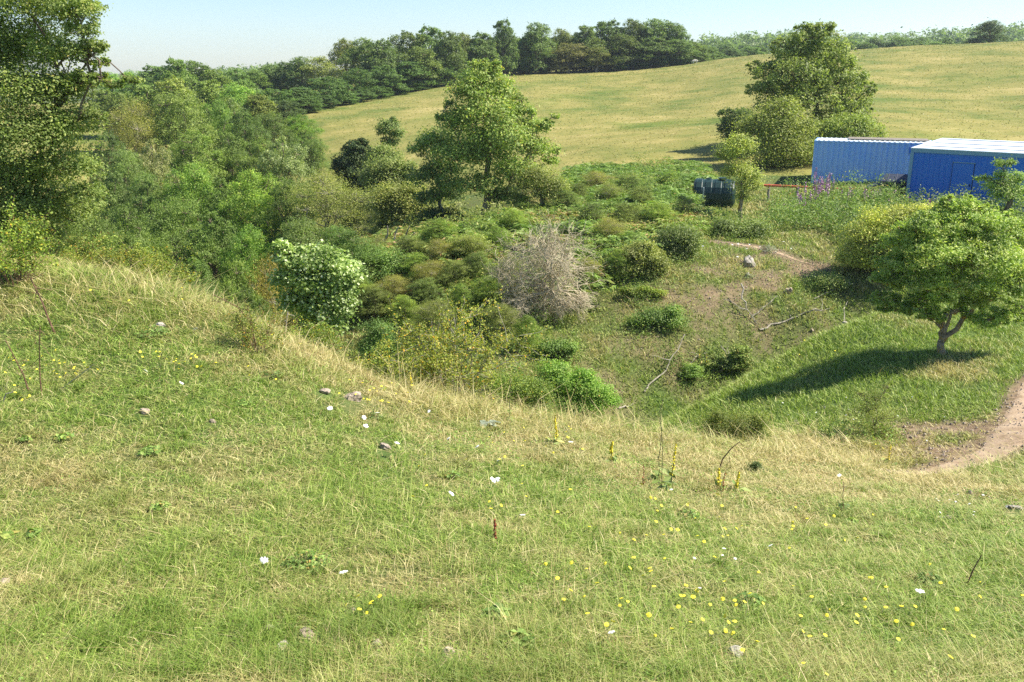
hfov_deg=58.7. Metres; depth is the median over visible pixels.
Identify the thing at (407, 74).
broadleaf tree
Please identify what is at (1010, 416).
path
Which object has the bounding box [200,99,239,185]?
broadleaf tree
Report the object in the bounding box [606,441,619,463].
mullein spike
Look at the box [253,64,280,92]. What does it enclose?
broadleaf tree
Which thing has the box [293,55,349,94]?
broadleaf tree
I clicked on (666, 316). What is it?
shrub
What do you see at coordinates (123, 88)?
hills
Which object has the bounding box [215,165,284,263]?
broadleaf tree
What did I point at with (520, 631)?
leafy weed
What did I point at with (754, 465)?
shrub
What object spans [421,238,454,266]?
thorn bush
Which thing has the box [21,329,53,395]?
thorny stem
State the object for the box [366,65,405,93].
broadleaf tree
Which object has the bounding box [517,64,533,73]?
hedge shrub
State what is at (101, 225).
thorn bush
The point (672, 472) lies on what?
mullein spike
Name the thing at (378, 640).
stone
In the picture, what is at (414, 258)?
thorn bush
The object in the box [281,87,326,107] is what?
broadleaf tree
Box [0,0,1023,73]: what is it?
sky
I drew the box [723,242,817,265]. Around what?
path
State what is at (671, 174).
thorn bush
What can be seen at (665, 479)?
mullein spike
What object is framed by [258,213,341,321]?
broadleaf tree
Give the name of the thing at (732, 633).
yellow hawkbit
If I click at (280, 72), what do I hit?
broadleaf tree
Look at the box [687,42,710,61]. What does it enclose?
broadleaf tree
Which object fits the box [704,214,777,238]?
shrub
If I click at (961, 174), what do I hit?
door
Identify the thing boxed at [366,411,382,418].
leafy weed
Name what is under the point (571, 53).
thorn tree
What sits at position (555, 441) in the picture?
mullein spike
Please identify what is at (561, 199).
thorn bush
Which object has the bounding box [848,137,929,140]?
roof boards
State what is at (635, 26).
broadleaf tree
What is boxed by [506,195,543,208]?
thorn bush
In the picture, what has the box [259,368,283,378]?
leafy weed
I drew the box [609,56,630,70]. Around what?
hedge shrub
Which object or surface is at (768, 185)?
pipe rail
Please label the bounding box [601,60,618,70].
hedge shrub
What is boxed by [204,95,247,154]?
broadleaf tree
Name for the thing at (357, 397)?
stone
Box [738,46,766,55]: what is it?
broadleaf tree
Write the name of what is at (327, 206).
broadleaf tree
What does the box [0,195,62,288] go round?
wild rose bush
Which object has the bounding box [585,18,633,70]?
broadleaf tree
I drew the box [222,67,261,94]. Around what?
broadleaf tree
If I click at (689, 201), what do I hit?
thorn bush
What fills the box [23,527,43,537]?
leafy weed
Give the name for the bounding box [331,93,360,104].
hedge shrub
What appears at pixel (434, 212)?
shrub
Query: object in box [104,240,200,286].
wild rose bush
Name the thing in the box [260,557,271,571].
white yarrow
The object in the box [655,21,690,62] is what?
broadleaf tree
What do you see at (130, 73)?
broadleaf tree
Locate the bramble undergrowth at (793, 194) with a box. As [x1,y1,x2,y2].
[753,167,908,233]
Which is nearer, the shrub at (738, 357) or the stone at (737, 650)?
the stone at (737, 650)
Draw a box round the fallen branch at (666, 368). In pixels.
[644,334,684,391]
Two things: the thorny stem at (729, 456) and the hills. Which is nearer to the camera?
the thorny stem at (729, 456)
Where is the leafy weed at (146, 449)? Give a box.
[137,445,162,455]
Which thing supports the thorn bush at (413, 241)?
on the ground at (696, 305)
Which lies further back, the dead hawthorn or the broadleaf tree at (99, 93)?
the broadleaf tree at (99, 93)
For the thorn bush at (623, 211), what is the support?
on the ground at (696, 305)
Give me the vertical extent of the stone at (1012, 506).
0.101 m
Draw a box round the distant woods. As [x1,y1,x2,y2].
[200,17,1023,86]
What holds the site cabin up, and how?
on the ground at (696, 305)
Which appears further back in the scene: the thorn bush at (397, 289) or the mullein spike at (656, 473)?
the thorn bush at (397, 289)
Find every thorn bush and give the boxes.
[29,212,94,265]
[55,195,117,267]
[233,285,271,323]
[237,251,301,334]
[346,278,379,310]
[348,282,397,318]
[353,242,380,285]
[354,237,394,250]
[365,262,383,281]
[371,274,413,306]
[385,294,421,327]
[388,234,431,259]
[396,252,432,279]
[400,276,449,309]
[405,297,460,333]
[410,259,447,287]
[418,218,459,246]
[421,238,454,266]
[432,259,479,291]
[444,283,477,316]
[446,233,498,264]
[458,250,497,283]
[467,275,504,309]
[476,302,520,337]
[482,225,512,254]
[497,253,526,280]
[500,209,529,231]
[503,281,525,315]
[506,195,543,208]
[513,314,542,350]
[541,190,586,214]
[566,183,589,201]
[574,202,606,222]
[574,256,600,287]
[579,170,616,187]
[590,216,631,246]
[595,182,625,199]
[606,248,631,281]
[611,202,647,226]
[615,174,643,191]
[622,185,657,209]
[638,202,681,228]
[657,171,683,186]
[674,194,694,215]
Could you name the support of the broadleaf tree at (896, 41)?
on the hills
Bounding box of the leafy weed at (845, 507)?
[837,503,849,509]
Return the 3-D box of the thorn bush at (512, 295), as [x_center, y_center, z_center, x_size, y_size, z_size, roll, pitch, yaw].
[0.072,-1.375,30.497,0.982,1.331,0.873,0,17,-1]
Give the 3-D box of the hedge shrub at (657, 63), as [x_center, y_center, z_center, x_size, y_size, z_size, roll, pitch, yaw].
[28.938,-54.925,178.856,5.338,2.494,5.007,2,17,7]
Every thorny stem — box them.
[2,339,28,391]
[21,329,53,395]
[26,271,55,333]
[211,295,256,333]
[719,442,747,467]
[966,555,981,585]
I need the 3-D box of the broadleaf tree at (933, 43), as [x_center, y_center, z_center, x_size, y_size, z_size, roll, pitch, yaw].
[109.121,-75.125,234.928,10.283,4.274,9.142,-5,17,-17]
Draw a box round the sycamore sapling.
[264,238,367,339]
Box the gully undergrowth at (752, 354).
[631,288,861,415]
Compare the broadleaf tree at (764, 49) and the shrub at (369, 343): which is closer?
the shrub at (369, 343)
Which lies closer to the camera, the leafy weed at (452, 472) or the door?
the leafy weed at (452, 472)
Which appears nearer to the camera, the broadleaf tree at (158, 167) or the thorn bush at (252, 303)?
the thorn bush at (252, 303)
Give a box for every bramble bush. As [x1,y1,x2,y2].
[462,366,565,411]
[526,355,626,415]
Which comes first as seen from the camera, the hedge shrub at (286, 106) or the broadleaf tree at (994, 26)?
the hedge shrub at (286, 106)
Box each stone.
[0,578,9,583]
[140,408,149,414]
[155,322,165,326]
[300,627,313,639]
[319,388,330,393]
[344,391,362,401]
[371,638,382,648]
[380,442,390,449]
[442,646,454,657]
[480,419,500,426]
[728,645,743,657]
[1005,505,1023,509]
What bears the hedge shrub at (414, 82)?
on the field
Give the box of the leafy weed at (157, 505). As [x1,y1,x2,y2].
[149,501,170,511]
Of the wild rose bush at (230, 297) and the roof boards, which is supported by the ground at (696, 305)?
the wild rose bush at (230, 297)
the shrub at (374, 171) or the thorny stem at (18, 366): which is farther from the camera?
the shrub at (374, 171)
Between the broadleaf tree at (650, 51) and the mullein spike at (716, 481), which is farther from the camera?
the broadleaf tree at (650, 51)
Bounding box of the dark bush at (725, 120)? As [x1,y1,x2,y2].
[714,105,765,157]
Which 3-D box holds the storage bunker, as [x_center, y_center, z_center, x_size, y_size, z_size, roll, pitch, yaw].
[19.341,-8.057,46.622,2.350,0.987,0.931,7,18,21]
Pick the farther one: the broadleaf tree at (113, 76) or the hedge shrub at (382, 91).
the broadleaf tree at (113, 76)
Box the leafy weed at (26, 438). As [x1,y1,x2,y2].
[17,435,32,443]
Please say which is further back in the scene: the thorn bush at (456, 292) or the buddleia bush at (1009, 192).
the buddleia bush at (1009, 192)
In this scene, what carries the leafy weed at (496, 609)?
on the ground at (696, 305)
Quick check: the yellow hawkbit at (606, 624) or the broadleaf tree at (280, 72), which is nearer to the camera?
the yellow hawkbit at (606, 624)
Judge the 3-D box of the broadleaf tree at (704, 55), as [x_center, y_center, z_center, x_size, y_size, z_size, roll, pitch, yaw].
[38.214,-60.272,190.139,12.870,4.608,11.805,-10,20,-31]
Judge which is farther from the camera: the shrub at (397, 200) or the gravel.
the shrub at (397, 200)
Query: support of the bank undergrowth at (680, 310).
on the ground at (696, 305)
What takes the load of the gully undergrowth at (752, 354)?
on the ground at (696, 305)
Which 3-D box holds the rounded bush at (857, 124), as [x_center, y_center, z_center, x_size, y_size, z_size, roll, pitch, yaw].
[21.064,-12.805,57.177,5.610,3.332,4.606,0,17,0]
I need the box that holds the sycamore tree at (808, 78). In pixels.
[744,18,883,143]
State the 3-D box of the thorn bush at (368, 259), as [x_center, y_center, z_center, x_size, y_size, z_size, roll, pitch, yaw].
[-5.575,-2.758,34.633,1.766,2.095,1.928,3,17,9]
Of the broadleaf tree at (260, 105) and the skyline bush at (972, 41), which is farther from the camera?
the skyline bush at (972, 41)
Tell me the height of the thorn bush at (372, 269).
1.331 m
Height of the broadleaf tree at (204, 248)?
4.934 m
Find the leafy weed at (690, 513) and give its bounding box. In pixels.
[679,508,699,518]
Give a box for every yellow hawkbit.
[604,622,612,647]
[636,612,650,628]
[682,595,695,618]
[724,631,734,659]
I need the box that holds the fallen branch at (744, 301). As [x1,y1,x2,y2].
[723,283,756,323]
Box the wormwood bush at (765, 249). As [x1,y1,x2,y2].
[761,243,777,251]
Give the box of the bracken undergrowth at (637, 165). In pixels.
[381,147,712,315]
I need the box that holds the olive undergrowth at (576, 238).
[361,170,714,317]
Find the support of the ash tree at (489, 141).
on the ground at (696, 305)
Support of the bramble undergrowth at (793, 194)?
on the ground at (696, 305)
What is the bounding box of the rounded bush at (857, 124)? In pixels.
[809,110,889,150]
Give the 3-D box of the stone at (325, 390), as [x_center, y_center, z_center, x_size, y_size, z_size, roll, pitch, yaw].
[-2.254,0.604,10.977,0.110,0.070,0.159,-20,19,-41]
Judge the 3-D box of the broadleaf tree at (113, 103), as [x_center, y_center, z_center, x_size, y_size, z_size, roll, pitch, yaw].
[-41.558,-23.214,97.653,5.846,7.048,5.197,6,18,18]
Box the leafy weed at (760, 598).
[733,591,765,609]
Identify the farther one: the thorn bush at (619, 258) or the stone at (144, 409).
the thorn bush at (619, 258)
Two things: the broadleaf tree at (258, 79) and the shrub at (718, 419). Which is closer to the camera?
the shrub at (718, 419)
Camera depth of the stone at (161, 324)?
11.92 m
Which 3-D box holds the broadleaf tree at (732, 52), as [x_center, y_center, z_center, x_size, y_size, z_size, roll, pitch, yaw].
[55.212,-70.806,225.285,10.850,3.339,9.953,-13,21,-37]
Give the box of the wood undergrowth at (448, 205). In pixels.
[299,163,509,258]
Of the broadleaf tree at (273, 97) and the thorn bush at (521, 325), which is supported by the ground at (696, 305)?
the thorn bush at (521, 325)
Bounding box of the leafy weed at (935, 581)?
[915,572,943,586]
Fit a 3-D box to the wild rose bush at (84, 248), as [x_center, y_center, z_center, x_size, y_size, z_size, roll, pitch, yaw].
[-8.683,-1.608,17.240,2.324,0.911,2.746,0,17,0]
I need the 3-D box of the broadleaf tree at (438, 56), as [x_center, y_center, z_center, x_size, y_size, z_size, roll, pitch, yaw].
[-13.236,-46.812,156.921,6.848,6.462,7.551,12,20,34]
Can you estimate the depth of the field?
107.81 m
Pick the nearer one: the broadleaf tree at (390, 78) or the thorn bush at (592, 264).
the thorn bush at (592, 264)
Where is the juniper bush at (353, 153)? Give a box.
[329,137,371,202]
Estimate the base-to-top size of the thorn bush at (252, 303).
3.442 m
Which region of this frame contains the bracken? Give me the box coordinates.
[340,157,719,316]
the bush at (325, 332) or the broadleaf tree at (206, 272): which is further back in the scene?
the broadleaf tree at (206, 272)
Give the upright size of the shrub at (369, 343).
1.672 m
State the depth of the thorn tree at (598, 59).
176.71 m
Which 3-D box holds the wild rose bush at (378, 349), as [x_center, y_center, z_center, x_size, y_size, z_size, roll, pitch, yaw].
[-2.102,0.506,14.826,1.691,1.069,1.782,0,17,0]
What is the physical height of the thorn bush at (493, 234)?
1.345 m
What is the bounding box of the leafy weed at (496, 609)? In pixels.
[481,602,511,623]
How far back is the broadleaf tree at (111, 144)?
58.67 m
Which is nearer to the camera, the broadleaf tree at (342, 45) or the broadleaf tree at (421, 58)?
the broadleaf tree at (421, 58)
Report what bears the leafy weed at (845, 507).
on the ground at (696, 305)
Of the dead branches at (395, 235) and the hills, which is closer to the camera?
the dead branches at (395, 235)
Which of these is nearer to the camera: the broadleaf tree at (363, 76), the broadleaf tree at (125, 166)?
the broadleaf tree at (125, 166)
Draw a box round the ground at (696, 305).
[0,175,1023,681]
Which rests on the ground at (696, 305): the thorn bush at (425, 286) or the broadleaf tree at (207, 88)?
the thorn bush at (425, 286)
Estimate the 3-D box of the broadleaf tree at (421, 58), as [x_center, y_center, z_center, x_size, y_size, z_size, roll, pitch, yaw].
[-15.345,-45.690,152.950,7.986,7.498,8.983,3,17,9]
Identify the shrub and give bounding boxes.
[271,100,311,124]
[290,98,325,111]
[313,95,341,107]
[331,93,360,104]
[351,89,377,101]
[352,153,422,212]
[352,312,410,358]
[355,236,421,288]
[358,141,404,179]
[360,171,433,229]
[369,85,394,97]
[385,83,412,94]
[405,80,430,90]
[409,201,472,225]
[422,77,445,87]
[439,231,501,262]
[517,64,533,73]
[523,335,580,359]
[533,60,558,72]
[565,64,585,71]
[589,239,674,277]
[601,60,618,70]
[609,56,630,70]
[620,284,668,299]
[624,303,690,328]
[625,55,654,68]
[646,221,716,259]
[649,55,671,66]
[667,56,692,64]
[677,363,704,379]
[686,404,781,443]
[699,343,759,373]
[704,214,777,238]
[743,460,767,472]
[800,265,852,289]
[840,381,909,442]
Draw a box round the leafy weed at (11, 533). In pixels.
[0,530,18,538]
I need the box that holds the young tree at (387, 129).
[372,115,407,146]
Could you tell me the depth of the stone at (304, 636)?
4.95 m
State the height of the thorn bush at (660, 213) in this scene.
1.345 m
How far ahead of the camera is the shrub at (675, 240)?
33.92 m
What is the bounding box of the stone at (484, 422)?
[480,419,500,426]
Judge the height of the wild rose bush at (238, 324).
0.789 m
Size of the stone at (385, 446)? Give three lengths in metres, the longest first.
0.150 x 0.102 x 0.096 m
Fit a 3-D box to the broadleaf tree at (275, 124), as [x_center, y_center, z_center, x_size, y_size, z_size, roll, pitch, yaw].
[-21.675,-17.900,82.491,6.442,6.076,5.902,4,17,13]
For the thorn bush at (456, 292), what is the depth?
30.15 m
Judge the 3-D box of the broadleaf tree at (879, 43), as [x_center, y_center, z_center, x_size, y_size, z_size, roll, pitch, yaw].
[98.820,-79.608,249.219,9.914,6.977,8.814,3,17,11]
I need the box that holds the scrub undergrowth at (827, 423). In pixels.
[349,213,910,445]
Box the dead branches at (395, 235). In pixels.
[384,226,414,250]
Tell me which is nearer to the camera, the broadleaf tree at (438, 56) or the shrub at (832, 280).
the shrub at (832, 280)
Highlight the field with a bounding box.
[0,41,1023,239]
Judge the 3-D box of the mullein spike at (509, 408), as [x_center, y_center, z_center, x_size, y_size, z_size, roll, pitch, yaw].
[-0.035,0.821,12.292,0.280,0.664,0.238,0,17,0]
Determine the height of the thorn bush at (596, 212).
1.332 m
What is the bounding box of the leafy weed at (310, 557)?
[280,549,331,573]
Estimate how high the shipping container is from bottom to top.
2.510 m
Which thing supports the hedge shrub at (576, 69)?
on the field
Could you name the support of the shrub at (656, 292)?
on the ground at (696, 305)
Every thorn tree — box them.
[539,42,590,72]
[579,47,614,71]
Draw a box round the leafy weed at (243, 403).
[235,399,251,405]
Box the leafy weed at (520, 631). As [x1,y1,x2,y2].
[498,628,536,653]
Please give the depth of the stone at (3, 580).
5.55 m
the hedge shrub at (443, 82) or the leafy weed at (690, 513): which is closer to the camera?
the leafy weed at (690, 513)
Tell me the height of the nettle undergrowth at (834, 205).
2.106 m
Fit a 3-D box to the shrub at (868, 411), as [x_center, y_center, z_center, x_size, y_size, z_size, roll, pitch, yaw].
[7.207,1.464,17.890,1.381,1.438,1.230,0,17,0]
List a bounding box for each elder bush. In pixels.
[502,158,571,207]
[826,194,943,271]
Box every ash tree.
[395,123,472,211]
[411,57,564,214]
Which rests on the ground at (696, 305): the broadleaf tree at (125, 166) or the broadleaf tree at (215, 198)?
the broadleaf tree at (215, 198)
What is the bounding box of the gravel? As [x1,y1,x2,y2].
[584,240,1023,476]
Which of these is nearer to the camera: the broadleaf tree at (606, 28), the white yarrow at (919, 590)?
the white yarrow at (919, 590)
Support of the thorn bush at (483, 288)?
on the ground at (696, 305)
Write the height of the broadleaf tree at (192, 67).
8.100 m
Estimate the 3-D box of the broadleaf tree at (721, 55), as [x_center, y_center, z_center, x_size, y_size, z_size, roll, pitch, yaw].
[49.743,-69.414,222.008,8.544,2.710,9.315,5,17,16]
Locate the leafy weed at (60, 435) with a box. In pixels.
[53,432,74,440]
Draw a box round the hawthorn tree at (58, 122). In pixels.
[0,0,145,247]
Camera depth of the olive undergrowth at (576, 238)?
37.36 m
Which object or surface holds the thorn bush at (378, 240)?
on the ground at (696, 305)
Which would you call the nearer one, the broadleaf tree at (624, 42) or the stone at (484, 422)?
the stone at (484, 422)
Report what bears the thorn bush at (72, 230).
on the ground at (696, 305)
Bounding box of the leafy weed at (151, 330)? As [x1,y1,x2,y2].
[133,325,170,336]
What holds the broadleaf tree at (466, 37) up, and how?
on the field
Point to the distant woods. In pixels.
(1014, 32)
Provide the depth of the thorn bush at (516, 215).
37.05 m
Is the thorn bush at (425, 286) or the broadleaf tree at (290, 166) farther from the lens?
the broadleaf tree at (290, 166)
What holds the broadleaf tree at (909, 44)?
on the hills
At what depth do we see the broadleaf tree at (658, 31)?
180.20 m
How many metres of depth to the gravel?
18.39 m
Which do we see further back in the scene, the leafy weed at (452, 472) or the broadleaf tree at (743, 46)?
the broadleaf tree at (743, 46)
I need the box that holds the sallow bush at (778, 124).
[726,93,828,167]
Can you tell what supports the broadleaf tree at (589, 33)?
on the field
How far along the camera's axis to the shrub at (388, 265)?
34.11 m
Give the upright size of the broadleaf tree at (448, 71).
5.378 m
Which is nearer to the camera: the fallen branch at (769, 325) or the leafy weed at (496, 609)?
the leafy weed at (496, 609)
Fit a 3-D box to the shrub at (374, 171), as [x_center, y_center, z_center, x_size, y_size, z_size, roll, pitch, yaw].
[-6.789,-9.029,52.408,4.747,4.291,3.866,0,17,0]
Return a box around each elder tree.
[710,131,770,221]
[866,193,1023,355]
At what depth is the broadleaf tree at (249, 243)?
33.13 m
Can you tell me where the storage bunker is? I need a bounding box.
[865,173,907,193]
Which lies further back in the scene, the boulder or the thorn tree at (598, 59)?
the thorn tree at (598, 59)
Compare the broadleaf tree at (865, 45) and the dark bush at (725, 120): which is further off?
the broadleaf tree at (865, 45)
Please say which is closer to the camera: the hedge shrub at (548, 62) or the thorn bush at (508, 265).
the thorn bush at (508, 265)
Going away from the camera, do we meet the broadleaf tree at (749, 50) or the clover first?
the clover
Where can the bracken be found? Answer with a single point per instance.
(665, 192)
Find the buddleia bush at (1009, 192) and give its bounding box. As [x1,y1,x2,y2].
[971,154,1023,215]
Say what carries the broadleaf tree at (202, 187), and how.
on the ground at (696, 305)
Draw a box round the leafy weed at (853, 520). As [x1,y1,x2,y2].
[845,517,858,523]
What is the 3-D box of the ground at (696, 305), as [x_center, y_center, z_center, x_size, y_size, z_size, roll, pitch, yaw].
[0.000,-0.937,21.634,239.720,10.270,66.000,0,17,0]
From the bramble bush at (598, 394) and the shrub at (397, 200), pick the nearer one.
the bramble bush at (598, 394)
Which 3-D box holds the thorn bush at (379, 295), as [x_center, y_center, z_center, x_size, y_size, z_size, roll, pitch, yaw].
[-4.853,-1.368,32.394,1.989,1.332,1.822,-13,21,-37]
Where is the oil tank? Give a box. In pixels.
[693,177,735,207]
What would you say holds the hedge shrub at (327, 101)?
on the field
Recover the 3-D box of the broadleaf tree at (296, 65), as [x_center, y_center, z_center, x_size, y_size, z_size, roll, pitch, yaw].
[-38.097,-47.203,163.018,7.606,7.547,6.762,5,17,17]
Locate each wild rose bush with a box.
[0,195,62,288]
[27,227,129,263]
[59,241,158,268]
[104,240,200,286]
[206,290,245,309]
[222,293,297,353]
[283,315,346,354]
[340,338,427,383]
[365,284,551,401]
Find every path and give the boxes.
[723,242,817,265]
[913,383,1023,474]
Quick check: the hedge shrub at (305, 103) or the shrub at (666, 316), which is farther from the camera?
the hedge shrub at (305, 103)
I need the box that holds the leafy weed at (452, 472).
[445,470,460,479]
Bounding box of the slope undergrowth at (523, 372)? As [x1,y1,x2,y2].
[280,258,556,411]
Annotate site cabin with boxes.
[905,138,1023,210]
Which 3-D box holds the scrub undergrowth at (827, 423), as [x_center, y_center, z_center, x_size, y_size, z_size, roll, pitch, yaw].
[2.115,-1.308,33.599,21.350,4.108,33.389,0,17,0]
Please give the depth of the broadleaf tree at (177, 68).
143.28 m
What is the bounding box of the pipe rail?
[736,183,904,199]
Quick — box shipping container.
[811,137,931,182]
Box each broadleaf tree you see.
[85,129,135,218]
[86,87,117,134]
[92,171,145,246]
[94,72,130,96]
[96,203,177,280]
[98,91,147,150]
[101,149,161,219]
[103,96,170,179]
[105,171,179,259]
[112,69,147,105]
[118,83,166,137]
[132,63,164,101]
[133,86,220,185]
[133,139,179,200]
[140,194,212,287]
[145,75,203,138]
[153,55,197,96]
[158,159,230,257]
[159,129,236,214]
[174,60,220,95]
[176,208,239,288]
[183,256,232,301]
[186,77,235,129]
[197,175,246,255]
[198,68,236,97]
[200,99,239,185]
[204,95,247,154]
[207,82,258,115]
[208,254,263,315]
[211,130,252,198]
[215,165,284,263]
[215,220,285,306]
[220,107,272,178]
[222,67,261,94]
[231,137,281,209]
[238,91,285,142]
[245,69,279,90]
[248,88,301,112]
[250,112,305,169]
[251,176,317,262]
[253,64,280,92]
[254,136,315,221]
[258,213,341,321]
[268,60,298,93]
[277,113,327,156]
[279,168,382,252]
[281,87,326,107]
[283,56,318,92]
[289,133,331,181]
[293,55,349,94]
[307,76,364,104]
[317,222,382,287]
[324,37,359,91]
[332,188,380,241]
[333,37,375,84]
[337,68,385,95]
[353,50,393,85]
[364,38,403,90]
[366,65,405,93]
[382,30,425,80]
[390,61,437,90]
[398,46,443,89]
[408,23,446,54]
[424,57,462,84]
[425,50,452,85]
[429,30,468,84]
[454,32,476,69]
[464,30,500,73]
[490,17,522,73]
[506,40,538,73]
[517,22,559,73]
[549,28,576,71]
[566,25,605,71]
[579,38,610,69]
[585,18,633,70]
[602,34,645,70]
[614,18,652,68]
[628,36,676,67]
[634,18,683,66]
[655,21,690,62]
[657,39,704,64]
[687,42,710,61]
[688,41,712,60]
[703,45,718,59]
[711,51,731,58]
[715,43,740,55]
[719,48,745,58]
[737,44,751,55]
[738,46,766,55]
[752,45,771,54]
[842,39,859,49]
[851,42,877,49]
[867,37,888,47]
[886,36,911,47]
[897,42,924,46]
[910,36,935,43]
[923,41,946,44]
[934,38,955,44]
[969,20,1011,42]
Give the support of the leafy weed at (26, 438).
on the ground at (696, 305)
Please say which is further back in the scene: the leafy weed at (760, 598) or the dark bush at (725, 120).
the dark bush at (725, 120)
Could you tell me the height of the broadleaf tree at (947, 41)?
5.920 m
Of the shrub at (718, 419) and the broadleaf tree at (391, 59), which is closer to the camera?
the shrub at (718, 419)
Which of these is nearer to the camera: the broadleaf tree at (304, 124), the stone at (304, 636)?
the stone at (304, 636)
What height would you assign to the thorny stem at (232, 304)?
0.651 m
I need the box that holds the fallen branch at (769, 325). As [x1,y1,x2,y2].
[759,299,829,330]
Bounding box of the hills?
[0,60,700,103]
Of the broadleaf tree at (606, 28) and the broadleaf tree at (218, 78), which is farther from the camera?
the broadleaf tree at (606, 28)
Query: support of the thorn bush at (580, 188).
on the ground at (696, 305)
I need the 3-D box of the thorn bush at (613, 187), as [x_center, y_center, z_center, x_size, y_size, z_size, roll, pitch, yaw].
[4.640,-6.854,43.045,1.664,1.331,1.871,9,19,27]
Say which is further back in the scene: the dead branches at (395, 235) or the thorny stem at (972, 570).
the dead branches at (395, 235)
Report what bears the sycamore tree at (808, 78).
on the field
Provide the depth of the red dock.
6.73 m
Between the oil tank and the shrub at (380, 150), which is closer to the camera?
the oil tank
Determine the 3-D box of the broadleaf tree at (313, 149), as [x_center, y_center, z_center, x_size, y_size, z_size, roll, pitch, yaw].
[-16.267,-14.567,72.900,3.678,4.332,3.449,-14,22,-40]
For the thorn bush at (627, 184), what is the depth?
45.35 m
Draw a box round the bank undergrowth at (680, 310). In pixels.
[488,240,848,419]
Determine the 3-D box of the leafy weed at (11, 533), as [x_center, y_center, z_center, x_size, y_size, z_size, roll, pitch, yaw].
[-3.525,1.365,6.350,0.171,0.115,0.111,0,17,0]
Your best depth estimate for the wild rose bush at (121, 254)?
15.99 m
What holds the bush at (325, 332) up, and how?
on the ground at (696, 305)
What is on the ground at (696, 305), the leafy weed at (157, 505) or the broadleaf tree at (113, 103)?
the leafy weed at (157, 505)
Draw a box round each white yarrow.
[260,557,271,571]
[915,589,924,610]
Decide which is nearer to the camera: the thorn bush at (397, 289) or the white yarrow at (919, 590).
the white yarrow at (919, 590)
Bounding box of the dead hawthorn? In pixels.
[480,210,605,325]
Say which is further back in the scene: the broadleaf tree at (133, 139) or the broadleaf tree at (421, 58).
the broadleaf tree at (421, 58)
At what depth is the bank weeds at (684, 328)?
30.26 m
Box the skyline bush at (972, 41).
[963,38,982,43]
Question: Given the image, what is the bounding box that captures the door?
[949,162,975,198]
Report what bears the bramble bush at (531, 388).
on the ground at (696, 305)
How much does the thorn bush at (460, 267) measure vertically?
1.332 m
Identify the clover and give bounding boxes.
[0,250,1023,681]
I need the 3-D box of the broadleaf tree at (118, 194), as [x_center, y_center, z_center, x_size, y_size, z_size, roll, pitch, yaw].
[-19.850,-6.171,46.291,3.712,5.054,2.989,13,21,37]
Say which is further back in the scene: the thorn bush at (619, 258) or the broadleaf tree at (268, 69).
the broadleaf tree at (268, 69)
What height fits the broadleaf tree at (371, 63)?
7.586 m
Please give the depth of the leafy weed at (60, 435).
8.60 m
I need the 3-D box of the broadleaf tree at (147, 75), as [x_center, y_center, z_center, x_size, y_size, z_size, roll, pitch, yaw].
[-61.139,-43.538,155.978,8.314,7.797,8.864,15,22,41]
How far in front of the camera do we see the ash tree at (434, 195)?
43.83 m
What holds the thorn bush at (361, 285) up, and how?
on the ground at (696, 305)
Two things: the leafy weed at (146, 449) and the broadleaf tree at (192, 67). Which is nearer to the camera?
the leafy weed at (146, 449)
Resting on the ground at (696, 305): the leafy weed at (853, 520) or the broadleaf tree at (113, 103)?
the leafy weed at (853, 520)
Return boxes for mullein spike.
[503,379,517,422]
[547,415,567,444]
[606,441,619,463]
[650,394,671,491]
[651,405,666,479]
[660,442,679,487]
[707,468,729,487]
[728,471,751,491]
[881,445,897,465]
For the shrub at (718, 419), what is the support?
on the ground at (696, 305)
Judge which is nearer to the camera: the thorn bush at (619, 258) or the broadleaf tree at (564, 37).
the thorn bush at (619, 258)
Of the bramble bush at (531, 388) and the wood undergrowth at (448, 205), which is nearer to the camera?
the bramble bush at (531, 388)
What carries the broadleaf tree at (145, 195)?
on the ground at (696, 305)
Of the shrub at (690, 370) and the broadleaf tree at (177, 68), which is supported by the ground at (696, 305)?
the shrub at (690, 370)
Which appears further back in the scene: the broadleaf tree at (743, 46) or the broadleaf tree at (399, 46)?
the broadleaf tree at (743, 46)
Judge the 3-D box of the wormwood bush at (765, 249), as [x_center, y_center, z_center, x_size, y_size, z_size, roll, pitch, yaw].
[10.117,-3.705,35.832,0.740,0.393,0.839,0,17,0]
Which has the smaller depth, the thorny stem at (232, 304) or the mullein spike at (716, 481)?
the mullein spike at (716, 481)
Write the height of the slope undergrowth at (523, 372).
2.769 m
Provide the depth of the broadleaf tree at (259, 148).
60.65 m
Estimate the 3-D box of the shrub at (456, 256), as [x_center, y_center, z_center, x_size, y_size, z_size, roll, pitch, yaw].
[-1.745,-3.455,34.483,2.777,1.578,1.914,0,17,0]
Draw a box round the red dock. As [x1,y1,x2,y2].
[489,518,499,540]
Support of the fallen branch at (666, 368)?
on the ground at (696, 305)
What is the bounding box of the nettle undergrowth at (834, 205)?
[694,175,1023,243]
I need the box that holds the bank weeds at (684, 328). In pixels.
[509,242,822,418]
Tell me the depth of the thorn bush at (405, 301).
30.87 m
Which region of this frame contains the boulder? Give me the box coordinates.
[743,255,755,266]
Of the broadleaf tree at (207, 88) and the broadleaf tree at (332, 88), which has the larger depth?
the broadleaf tree at (332, 88)
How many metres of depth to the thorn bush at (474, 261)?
32.47 m
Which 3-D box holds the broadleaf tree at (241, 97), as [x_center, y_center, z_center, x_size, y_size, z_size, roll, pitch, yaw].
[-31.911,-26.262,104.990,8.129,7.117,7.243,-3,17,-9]

